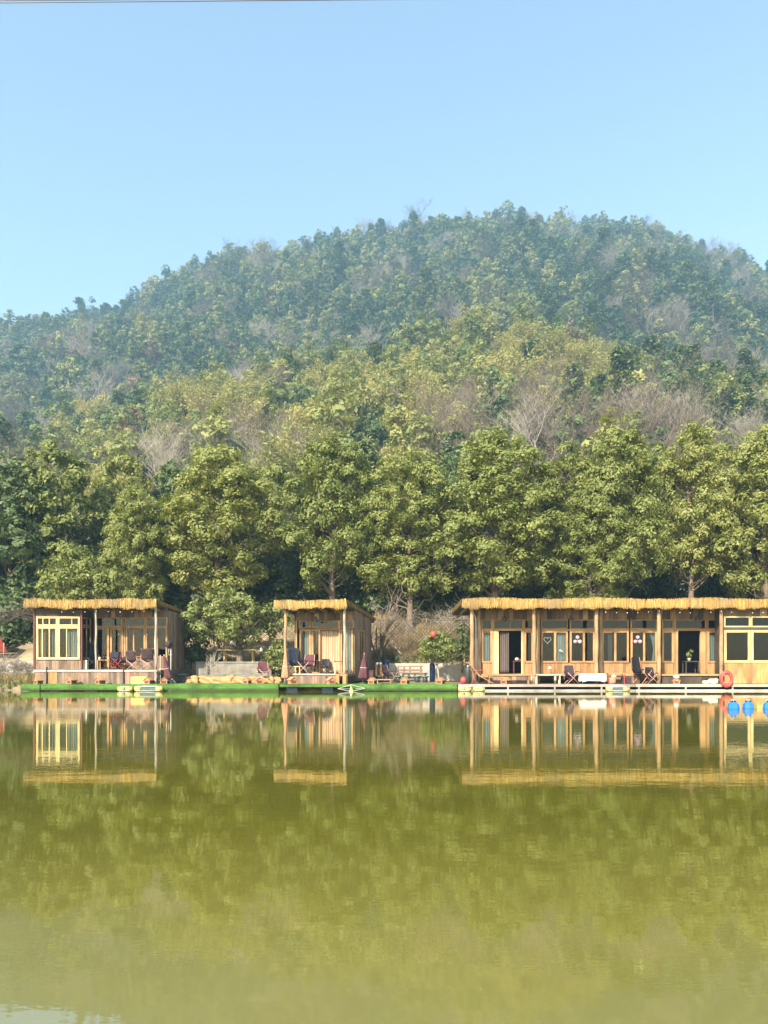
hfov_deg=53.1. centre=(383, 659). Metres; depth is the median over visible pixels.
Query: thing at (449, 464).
evergreen tree
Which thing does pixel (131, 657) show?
camp chair
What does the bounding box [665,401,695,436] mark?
broadleaf tree
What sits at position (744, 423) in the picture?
bare tree
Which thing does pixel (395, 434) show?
broadleaf tree
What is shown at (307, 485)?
yellow green tree
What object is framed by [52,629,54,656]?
curtain
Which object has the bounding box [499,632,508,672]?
curtain
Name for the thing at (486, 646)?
curtain
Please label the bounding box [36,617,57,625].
window
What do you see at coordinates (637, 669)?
camp chair
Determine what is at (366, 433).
broadleaf tree
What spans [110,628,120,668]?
door
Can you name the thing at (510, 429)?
broadleaf tree
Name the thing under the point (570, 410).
bare tree
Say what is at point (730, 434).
bare tree
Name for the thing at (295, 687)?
turf raft
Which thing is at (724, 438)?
bare tree
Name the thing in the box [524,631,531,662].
window
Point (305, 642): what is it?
curtain
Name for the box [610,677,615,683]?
cloth bag
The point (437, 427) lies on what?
bare tree
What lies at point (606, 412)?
bare tree
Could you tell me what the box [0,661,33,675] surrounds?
retaining wall
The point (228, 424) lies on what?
bare tree
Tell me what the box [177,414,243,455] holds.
bare tree
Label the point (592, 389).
broadleaf tree
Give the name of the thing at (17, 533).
evergreen tree
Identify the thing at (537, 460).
bare tree
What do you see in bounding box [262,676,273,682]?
boulder
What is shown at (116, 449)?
yellow green tree
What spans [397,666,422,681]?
plank bench
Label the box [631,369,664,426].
broadleaf tree
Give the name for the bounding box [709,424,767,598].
camphor tree
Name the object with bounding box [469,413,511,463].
bare tree
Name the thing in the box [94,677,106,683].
wooden lantern box
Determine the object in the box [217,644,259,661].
picnic bench
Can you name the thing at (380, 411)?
yellow green tree
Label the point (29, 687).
turf raft
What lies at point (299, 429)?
yellow green tree
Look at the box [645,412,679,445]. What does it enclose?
yellow green tree
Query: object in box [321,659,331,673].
camp chair
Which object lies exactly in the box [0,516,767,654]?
undergrowth
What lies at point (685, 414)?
bare tree
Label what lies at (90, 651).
camp chair
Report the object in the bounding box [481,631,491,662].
window
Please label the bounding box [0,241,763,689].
ground
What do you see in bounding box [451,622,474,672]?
garden shrub
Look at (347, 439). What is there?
broadleaf tree
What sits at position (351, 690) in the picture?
clear kayak bow
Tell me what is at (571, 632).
window
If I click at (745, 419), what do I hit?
bare tree
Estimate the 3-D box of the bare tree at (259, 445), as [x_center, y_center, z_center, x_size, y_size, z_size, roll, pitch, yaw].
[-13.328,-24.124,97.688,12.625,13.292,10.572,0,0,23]
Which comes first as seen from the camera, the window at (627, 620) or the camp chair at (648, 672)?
the camp chair at (648, 672)
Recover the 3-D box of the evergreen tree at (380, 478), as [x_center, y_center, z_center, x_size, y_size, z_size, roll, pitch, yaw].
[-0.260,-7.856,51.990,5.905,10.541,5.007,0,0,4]
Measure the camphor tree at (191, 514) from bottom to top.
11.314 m
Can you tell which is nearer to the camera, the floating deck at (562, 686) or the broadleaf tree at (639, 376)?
the floating deck at (562, 686)
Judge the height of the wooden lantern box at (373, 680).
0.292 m
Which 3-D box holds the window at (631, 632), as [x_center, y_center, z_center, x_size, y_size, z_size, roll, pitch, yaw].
[12.266,-0.587,36.280,1.240,1.508,0.070,0,0,0]
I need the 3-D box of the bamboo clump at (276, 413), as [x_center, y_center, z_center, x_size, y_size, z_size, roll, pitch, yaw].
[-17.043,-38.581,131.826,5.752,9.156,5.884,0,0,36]
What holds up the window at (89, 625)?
in the wooden cabin at (164, 621)
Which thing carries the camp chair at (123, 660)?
on the wooden cabin at (164, 621)
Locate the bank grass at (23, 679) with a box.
[0,672,34,683]
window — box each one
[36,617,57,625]
[36,626,57,659]
[58,617,79,625]
[58,626,79,659]
[83,617,90,626]
[83,626,90,658]
[94,617,122,626]
[123,617,144,626]
[126,627,144,656]
[145,617,167,626]
[145,627,167,657]
[299,621,310,628]
[300,629,310,672]
[312,621,338,627]
[340,620,353,627]
[340,629,352,673]
[358,630,363,660]
[481,619,491,628]
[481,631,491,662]
[494,619,522,628]
[524,619,531,628]
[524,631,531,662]
[541,619,567,628]
[541,631,567,662]
[569,619,593,628]
[570,631,594,662]
[602,619,628,628]
[602,631,628,662]
[630,619,656,628]
[630,631,656,662]
[661,619,673,628]
[662,631,673,662]
[675,619,705,628]
[708,631,714,662]
[724,616,749,626]
[724,630,749,662]
[750,616,767,626]
[750,630,767,662]
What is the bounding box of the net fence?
[376,618,469,664]
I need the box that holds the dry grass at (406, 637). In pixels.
[372,609,477,679]
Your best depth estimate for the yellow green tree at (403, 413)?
103.44 m
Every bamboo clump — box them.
[22,451,62,492]
[64,461,104,538]
[196,467,223,527]
[263,431,321,490]
[269,406,291,429]
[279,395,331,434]
[279,420,318,443]
[285,420,337,455]
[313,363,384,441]
[364,436,423,508]
[430,405,453,431]
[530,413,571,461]
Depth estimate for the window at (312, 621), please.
36.48 m
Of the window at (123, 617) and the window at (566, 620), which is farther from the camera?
the window at (123, 617)
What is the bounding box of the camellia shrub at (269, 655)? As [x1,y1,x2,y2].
[260,637,290,676]
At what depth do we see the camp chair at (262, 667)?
36.22 m
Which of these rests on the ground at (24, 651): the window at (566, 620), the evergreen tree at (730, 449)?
the evergreen tree at (730, 449)
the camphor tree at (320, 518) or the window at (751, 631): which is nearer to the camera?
the window at (751, 631)
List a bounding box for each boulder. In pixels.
[185,675,198,682]
[198,676,210,682]
[210,675,234,682]
[232,676,242,682]
[241,676,256,682]
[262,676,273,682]
[273,676,282,682]
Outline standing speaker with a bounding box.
[166,648,175,682]
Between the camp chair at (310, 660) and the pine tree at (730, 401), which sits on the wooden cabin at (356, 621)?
the camp chair at (310, 660)
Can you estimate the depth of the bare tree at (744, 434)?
100.17 m
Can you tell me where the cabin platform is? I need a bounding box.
[339,681,377,683]
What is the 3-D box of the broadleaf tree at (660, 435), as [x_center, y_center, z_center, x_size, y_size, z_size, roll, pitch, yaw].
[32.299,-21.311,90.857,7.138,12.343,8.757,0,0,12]
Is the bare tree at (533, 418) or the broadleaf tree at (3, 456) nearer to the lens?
the bare tree at (533, 418)
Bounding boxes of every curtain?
[40,629,46,656]
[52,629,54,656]
[68,629,77,656]
[302,631,308,671]
[321,630,338,672]
[342,631,350,671]
[483,633,489,660]
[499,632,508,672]
[556,633,565,660]
[608,633,611,660]
[649,633,654,660]
[709,633,713,660]
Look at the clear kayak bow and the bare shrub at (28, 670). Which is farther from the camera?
the bare shrub at (28, 670)
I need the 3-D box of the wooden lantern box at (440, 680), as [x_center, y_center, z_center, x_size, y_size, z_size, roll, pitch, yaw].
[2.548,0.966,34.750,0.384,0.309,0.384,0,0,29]
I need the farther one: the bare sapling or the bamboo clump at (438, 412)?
the bamboo clump at (438, 412)
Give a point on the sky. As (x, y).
(136, 138)
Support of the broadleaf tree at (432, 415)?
on the ground at (24, 651)
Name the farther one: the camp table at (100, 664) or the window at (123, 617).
the window at (123, 617)
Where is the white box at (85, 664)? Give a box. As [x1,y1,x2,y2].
[83,660,88,668]
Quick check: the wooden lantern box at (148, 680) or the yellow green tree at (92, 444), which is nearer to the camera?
the wooden lantern box at (148, 680)
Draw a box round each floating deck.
[449,681,635,690]
[632,681,767,690]
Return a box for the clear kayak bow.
[338,685,364,691]
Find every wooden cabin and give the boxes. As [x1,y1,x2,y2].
[23,598,184,683]
[273,598,375,683]
[451,597,767,683]
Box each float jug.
[727,699,739,708]
[742,699,753,708]
[763,699,767,708]
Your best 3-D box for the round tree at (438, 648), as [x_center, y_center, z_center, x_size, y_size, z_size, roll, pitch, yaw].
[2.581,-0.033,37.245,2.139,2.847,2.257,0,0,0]
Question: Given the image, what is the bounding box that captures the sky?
[0,0,767,324]
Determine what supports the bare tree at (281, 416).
on the ground at (24, 651)
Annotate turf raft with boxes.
[20,684,45,690]
[40,684,157,690]
[157,683,280,690]
[279,684,350,690]
[351,683,456,690]
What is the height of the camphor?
4.440 m
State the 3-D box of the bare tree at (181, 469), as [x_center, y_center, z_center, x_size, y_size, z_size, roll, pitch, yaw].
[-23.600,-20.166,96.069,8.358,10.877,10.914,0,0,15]
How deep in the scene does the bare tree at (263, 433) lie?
121.64 m
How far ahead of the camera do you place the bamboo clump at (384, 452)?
85.56 m
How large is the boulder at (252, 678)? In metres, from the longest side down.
0.794 x 0.763 x 0.391 m
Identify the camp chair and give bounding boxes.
[80,641,99,668]
[106,652,120,668]
[112,653,126,668]
[125,651,142,668]
[140,648,154,668]
[257,662,270,679]
[287,648,305,673]
[297,654,314,673]
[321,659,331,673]
[381,665,398,681]
[563,665,578,683]
[631,657,652,683]
[644,667,658,683]
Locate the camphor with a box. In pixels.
[179,583,267,661]
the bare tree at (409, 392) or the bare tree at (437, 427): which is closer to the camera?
the bare tree at (437, 427)
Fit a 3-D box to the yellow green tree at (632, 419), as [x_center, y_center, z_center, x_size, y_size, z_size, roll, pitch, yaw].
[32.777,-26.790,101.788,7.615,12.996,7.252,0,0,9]
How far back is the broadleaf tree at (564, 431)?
108.21 m
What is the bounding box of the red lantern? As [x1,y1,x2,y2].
[430,627,435,637]
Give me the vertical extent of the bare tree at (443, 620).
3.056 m
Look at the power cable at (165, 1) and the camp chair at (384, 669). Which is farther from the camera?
the camp chair at (384, 669)
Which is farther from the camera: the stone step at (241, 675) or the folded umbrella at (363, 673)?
the stone step at (241, 675)
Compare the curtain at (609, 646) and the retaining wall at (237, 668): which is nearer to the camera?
the curtain at (609, 646)
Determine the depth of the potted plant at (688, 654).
37.08 m
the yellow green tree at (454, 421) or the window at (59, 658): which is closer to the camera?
the window at (59, 658)
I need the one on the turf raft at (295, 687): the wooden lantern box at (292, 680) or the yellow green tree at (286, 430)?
the wooden lantern box at (292, 680)
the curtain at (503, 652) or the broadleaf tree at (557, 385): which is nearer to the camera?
the curtain at (503, 652)
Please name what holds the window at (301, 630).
in the wooden cabin at (356, 621)
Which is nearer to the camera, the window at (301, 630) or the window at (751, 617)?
the window at (751, 617)
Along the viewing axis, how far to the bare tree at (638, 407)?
105.94 m
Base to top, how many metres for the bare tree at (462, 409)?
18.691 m
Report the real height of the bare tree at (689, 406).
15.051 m
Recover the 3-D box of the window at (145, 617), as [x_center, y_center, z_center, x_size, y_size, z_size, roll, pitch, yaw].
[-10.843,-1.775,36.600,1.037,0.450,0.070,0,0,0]
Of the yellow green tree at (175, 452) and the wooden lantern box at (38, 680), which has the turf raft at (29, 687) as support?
the wooden lantern box at (38, 680)
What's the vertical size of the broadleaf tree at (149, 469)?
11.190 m
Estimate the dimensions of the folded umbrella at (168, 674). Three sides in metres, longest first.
1.380 x 0.417 x 0.417 m
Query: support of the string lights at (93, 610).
hanging from the wooden cabin at (164, 621)
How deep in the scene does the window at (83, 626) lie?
36.03 m
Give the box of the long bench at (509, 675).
[488,675,529,683]
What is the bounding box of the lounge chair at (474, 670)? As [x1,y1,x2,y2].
[466,662,493,683]
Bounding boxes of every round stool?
[413,676,420,681]
[421,676,428,681]
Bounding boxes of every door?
[94,628,108,668]
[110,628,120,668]
[312,629,320,672]
[494,631,522,673]
[675,631,705,673]
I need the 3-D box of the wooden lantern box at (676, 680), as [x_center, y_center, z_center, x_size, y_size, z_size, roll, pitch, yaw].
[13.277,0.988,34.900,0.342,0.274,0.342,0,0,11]
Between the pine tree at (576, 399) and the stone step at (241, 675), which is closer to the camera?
the stone step at (241, 675)
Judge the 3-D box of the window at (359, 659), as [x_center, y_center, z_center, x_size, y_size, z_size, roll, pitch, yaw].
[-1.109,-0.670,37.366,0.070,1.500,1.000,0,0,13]
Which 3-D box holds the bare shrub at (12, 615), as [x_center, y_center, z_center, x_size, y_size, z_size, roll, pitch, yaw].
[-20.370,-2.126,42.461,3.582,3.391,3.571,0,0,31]
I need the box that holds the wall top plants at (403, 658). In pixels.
[185,652,469,665]
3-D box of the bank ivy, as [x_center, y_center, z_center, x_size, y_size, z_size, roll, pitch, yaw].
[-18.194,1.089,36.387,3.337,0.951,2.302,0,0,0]
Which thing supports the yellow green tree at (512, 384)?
on the ground at (24, 651)
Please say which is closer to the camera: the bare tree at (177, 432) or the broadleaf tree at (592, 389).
the broadleaf tree at (592, 389)
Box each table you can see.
[97,660,110,668]
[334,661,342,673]
[534,674,560,683]
[578,673,606,683]
[606,673,625,683]
[681,661,699,672]
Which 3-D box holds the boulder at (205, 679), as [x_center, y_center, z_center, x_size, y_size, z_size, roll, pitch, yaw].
[-8.413,1.011,36.358,0.993,0.397,0.781,3,0,0]
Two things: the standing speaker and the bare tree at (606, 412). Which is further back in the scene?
the bare tree at (606, 412)
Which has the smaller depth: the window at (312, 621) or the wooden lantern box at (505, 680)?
the wooden lantern box at (505, 680)
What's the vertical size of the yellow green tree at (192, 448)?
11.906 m
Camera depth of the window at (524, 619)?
36.27 m
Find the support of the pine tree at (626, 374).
on the ground at (24, 651)
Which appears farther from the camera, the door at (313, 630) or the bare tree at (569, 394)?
the bare tree at (569, 394)
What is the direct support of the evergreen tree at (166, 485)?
on the ground at (24, 651)
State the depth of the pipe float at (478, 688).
34.06 m
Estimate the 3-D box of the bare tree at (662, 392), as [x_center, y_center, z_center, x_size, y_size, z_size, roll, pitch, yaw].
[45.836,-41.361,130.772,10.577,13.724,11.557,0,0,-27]
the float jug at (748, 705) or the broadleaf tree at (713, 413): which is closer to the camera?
the float jug at (748, 705)
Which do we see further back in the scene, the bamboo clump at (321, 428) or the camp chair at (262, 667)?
the bamboo clump at (321, 428)
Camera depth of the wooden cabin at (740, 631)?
36.26 m
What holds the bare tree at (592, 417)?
on the ground at (24, 651)
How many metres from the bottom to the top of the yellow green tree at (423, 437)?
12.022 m
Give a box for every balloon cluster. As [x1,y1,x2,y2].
[573,635,581,643]
[633,635,641,643]
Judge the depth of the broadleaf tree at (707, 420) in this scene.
120.71 m
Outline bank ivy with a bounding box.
[0,673,32,687]
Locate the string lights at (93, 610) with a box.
[51,610,149,612]
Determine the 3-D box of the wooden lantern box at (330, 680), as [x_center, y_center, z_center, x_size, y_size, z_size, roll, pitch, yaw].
[-2.397,0.958,34.650,0.403,0.323,0.403,0,0,-23]
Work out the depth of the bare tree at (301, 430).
96.23 m
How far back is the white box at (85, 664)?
35.53 m
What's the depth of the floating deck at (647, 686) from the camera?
34.46 m
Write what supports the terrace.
on the ground at (24, 651)
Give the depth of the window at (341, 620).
36.25 m
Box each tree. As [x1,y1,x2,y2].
[0,413,100,495]
[0,438,110,587]
[0,453,16,478]
[0,455,57,594]
[26,427,84,463]
[34,433,68,469]
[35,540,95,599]
[47,448,85,542]
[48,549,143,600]
[66,451,160,581]
[75,440,105,468]
[88,427,163,485]
[91,429,127,470]
[92,429,158,481]
[97,483,174,601]
[108,408,194,492]
[134,453,158,493]
[142,459,199,600]
[148,405,232,458]
[150,456,192,485]
[153,443,289,630]
[154,442,168,464]
[155,421,238,467]
[158,443,189,464]
[170,398,261,457]
[176,433,190,467]
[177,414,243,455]
[177,440,210,482]
[181,612,214,675]
[183,379,266,458]
[189,400,253,466]
[225,419,303,466]
[228,396,306,451]
[234,414,325,473]
[239,463,318,595]
[252,426,274,443]
[253,601,293,660]
[273,424,298,492]
[273,431,395,599]
[278,404,301,434]
[287,424,309,442]
[290,453,344,517]
[291,440,332,536]
[305,378,364,445]
[307,394,342,440]
[309,369,375,442]
[338,436,357,515]
[338,438,405,479]
[339,468,413,611]
[347,413,393,453]
[347,449,472,634]
[358,416,391,451]
[366,379,416,425]
[366,396,385,443]
[370,429,419,505]
[370,595,414,656]
[373,378,434,428]
[376,404,401,450]
[382,390,439,466]
[384,361,510,470]
[398,414,447,474]
[399,400,458,460]
[402,375,474,447]
[402,603,469,653]
[409,410,445,463]
[415,451,493,598]
[416,629,459,676]
[417,400,480,469]
[430,429,568,597]
[434,395,476,427]
[439,401,484,472]
[439,596,469,638]
[444,379,476,412]
[448,410,487,441]
[466,364,515,423]
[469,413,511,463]
[472,366,526,432]
[485,410,516,439]
[488,373,582,464]
[490,423,511,456]
[493,353,592,460]
[494,374,531,430]
[495,347,571,416]
[495,412,516,463]
[500,425,517,464]
[503,384,571,447]
[505,360,560,396]
[505,462,569,598]
[506,441,565,482]
[508,404,537,461]
[510,435,536,477]
[518,375,620,478]
[522,385,566,440]
[524,439,600,596]
[525,380,549,416]
[532,413,614,480]
[540,419,575,458]
[542,378,566,422]
[543,482,644,599]
[549,376,614,456]
[558,373,653,452]
[560,373,663,437]
[566,390,592,440]
[571,422,678,597]
[572,398,640,439]
[576,395,606,414]
[598,370,642,421]
[603,369,734,451]
[603,385,700,453]
[604,371,687,439]
[620,395,646,428]
[623,389,732,498]
[624,407,657,442]
[624,441,688,598]
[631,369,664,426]
[632,381,678,404]
[638,426,684,504]
[642,420,744,597]
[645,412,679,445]
[652,394,677,437]
[656,376,726,432]
[660,413,749,490]
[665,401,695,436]
[672,410,726,455]
[691,404,718,435]
[691,441,760,591]
[694,414,719,443]
[709,403,767,444]
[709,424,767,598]
[710,385,750,435]
[712,422,752,453]
[715,427,744,474]
[720,407,767,443]
[723,422,766,467]
[753,396,767,431]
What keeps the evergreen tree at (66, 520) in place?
on the ground at (24, 651)
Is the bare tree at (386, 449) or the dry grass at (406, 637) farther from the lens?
the bare tree at (386, 449)
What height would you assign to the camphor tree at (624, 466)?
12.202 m
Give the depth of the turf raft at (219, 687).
34.30 m
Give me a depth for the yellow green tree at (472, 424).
109.73 m
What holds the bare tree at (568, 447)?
on the ground at (24, 651)
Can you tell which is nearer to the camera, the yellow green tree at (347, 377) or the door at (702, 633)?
the door at (702, 633)
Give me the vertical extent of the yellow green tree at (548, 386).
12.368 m
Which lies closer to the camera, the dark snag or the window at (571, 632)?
the window at (571, 632)
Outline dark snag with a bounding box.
[366,579,408,675]
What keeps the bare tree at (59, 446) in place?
on the ground at (24, 651)
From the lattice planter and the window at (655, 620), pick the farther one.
the lattice planter
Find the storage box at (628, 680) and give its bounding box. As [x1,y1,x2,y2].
[621,677,631,683]
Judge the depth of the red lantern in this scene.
36.10 m
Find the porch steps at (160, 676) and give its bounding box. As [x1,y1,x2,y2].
[157,655,164,683]
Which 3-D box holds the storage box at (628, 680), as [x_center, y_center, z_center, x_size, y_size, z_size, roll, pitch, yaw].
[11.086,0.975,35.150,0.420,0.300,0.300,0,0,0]
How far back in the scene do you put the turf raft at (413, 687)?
34.30 m
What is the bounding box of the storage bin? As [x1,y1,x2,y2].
[367,670,373,682]
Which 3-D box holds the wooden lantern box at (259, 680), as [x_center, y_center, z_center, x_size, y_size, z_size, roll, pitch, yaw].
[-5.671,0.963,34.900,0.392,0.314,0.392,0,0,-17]
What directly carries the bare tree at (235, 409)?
on the ground at (24, 651)
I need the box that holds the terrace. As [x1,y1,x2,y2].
[192,663,282,678]
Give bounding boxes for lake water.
[0,690,767,1023]
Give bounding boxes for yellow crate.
[131,676,148,683]
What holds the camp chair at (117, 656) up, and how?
on the wooden cabin at (164, 621)
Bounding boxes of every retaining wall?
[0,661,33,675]
[195,662,271,675]
[389,663,469,680]
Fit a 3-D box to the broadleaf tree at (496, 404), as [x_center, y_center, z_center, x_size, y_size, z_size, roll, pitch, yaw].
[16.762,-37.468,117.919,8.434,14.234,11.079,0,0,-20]
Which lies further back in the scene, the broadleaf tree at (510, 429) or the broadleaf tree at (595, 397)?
the broadleaf tree at (595, 397)
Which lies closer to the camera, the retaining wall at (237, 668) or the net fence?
the retaining wall at (237, 668)
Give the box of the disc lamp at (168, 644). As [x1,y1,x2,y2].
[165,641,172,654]
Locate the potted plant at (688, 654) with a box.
[686,649,693,660]
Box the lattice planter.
[376,662,381,681]
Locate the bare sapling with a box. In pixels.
[202,652,221,675]
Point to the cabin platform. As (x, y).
(340, 682)
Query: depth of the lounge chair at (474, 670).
34.91 m
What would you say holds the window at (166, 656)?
in the wooden cabin at (164, 621)
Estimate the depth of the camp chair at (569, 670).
35.47 m
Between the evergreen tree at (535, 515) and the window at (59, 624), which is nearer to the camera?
the window at (59, 624)
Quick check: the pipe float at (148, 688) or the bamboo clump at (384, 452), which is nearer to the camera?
the pipe float at (148, 688)
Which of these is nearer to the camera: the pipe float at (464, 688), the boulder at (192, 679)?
the pipe float at (464, 688)
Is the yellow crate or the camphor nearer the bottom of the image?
the yellow crate
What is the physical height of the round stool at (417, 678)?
0.320 m
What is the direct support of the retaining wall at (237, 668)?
on the ground at (24, 651)
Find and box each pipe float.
[118,686,132,690]
[134,686,162,691]
[458,686,470,690]
[473,687,484,690]
[605,686,629,690]
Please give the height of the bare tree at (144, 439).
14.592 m
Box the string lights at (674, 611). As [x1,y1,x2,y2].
[603,610,763,612]
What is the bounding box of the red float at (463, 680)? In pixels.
[460,676,465,683]
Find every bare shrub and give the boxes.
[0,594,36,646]
[0,653,29,673]
[11,660,34,676]
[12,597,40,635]
[253,614,293,654]
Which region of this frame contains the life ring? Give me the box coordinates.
[720,670,733,687]
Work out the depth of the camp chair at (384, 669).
36.71 m
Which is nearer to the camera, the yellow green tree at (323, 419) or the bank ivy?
the bank ivy
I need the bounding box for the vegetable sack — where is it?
[708,678,718,683]
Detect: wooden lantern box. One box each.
[32,677,43,683]
[65,677,77,683]
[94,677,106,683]
[143,677,153,683]
[159,677,167,683]
[241,677,252,683]
[255,677,262,683]
[287,677,297,683]
[325,677,336,683]
[367,677,377,683]
[399,677,410,683]
[435,677,445,683]
[499,677,511,683]
[672,678,680,683]
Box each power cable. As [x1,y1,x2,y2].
[0,0,85,0]
[0,0,331,2]
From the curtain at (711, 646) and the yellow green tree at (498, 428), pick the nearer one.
the curtain at (711, 646)
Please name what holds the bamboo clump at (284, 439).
on the ground at (24, 651)
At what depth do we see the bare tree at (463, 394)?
124.96 m
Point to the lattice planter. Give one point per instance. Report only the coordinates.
(378, 671)
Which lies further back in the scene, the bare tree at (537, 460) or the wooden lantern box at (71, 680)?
the bare tree at (537, 460)
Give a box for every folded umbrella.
[163,654,174,683]
[281,650,289,683]
[358,653,368,683]
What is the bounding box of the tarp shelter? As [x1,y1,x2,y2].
[0,637,17,658]
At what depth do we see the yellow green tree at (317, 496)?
87.11 m
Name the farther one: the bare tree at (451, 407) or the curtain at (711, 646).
the bare tree at (451, 407)
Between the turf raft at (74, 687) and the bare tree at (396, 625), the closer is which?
the turf raft at (74, 687)
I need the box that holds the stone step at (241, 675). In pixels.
[200,675,280,676]
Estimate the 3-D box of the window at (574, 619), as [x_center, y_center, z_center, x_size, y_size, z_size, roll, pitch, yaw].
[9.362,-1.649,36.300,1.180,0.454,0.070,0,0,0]
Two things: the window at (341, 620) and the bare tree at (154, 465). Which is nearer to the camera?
the window at (341, 620)
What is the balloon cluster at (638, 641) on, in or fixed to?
attached to the wooden cabin at (740, 631)
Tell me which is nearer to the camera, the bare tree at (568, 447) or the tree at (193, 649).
the tree at (193, 649)
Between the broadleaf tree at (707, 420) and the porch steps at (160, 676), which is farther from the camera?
the broadleaf tree at (707, 420)
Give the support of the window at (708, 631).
in the wooden cabin at (740, 631)
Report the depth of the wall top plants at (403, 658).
40.30 m
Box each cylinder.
[383,660,388,681]
[430,663,434,681]
[465,665,469,683]
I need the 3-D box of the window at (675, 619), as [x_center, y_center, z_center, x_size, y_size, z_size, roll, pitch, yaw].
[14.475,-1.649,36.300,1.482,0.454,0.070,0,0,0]
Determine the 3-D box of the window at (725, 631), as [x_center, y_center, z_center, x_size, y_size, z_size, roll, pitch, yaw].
[16.278,-0.590,35.420,1.210,1.505,0.070,0,0,0]
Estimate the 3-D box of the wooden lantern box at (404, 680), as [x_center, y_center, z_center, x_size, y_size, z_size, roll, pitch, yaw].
[0.956,0.968,34.750,0.379,0.304,0.379,0,0,29]
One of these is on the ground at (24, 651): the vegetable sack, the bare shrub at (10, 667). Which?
the bare shrub at (10, 667)
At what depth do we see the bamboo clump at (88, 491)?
95.58 m
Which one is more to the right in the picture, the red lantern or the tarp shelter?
the red lantern
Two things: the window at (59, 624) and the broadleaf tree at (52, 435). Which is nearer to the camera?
the window at (59, 624)
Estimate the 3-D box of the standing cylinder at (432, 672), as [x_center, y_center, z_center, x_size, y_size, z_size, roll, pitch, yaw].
[2.429,0.625,38.600,0.280,1.010,0.280,0,0,0]
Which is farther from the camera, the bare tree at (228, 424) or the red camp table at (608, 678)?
the bare tree at (228, 424)
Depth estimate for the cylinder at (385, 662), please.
38.17 m
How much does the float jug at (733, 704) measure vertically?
0.385 m
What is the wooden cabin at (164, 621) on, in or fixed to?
on the cabin platform
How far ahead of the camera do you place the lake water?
5.54 m
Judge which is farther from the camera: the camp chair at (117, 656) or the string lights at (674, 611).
the camp chair at (117, 656)
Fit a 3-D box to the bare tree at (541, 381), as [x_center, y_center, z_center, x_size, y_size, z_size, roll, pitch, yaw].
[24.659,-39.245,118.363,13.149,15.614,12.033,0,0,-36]
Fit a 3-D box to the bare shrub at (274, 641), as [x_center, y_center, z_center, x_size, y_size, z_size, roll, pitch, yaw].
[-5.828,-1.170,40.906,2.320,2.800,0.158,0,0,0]
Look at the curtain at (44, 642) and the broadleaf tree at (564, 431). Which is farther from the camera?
the broadleaf tree at (564, 431)
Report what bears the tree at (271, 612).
on the terrace
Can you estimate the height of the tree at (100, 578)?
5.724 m
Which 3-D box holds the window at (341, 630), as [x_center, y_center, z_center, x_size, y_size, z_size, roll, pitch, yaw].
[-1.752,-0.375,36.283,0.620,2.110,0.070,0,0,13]
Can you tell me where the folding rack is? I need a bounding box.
[172,674,188,682]
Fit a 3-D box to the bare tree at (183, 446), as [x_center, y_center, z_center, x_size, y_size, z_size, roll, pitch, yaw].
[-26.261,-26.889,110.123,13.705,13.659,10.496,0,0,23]
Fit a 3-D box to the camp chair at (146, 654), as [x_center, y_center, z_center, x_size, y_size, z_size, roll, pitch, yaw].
[-10.933,-0.007,35.604,0.693,0.979,0.803,0,0,-9]
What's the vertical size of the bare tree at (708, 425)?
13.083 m
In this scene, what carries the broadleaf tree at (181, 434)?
on the ground at (24, 651)
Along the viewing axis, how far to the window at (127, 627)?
36.57 m
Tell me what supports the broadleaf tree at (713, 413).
on the ground at (24, 651)
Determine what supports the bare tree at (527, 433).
on the ground at (24, 651)

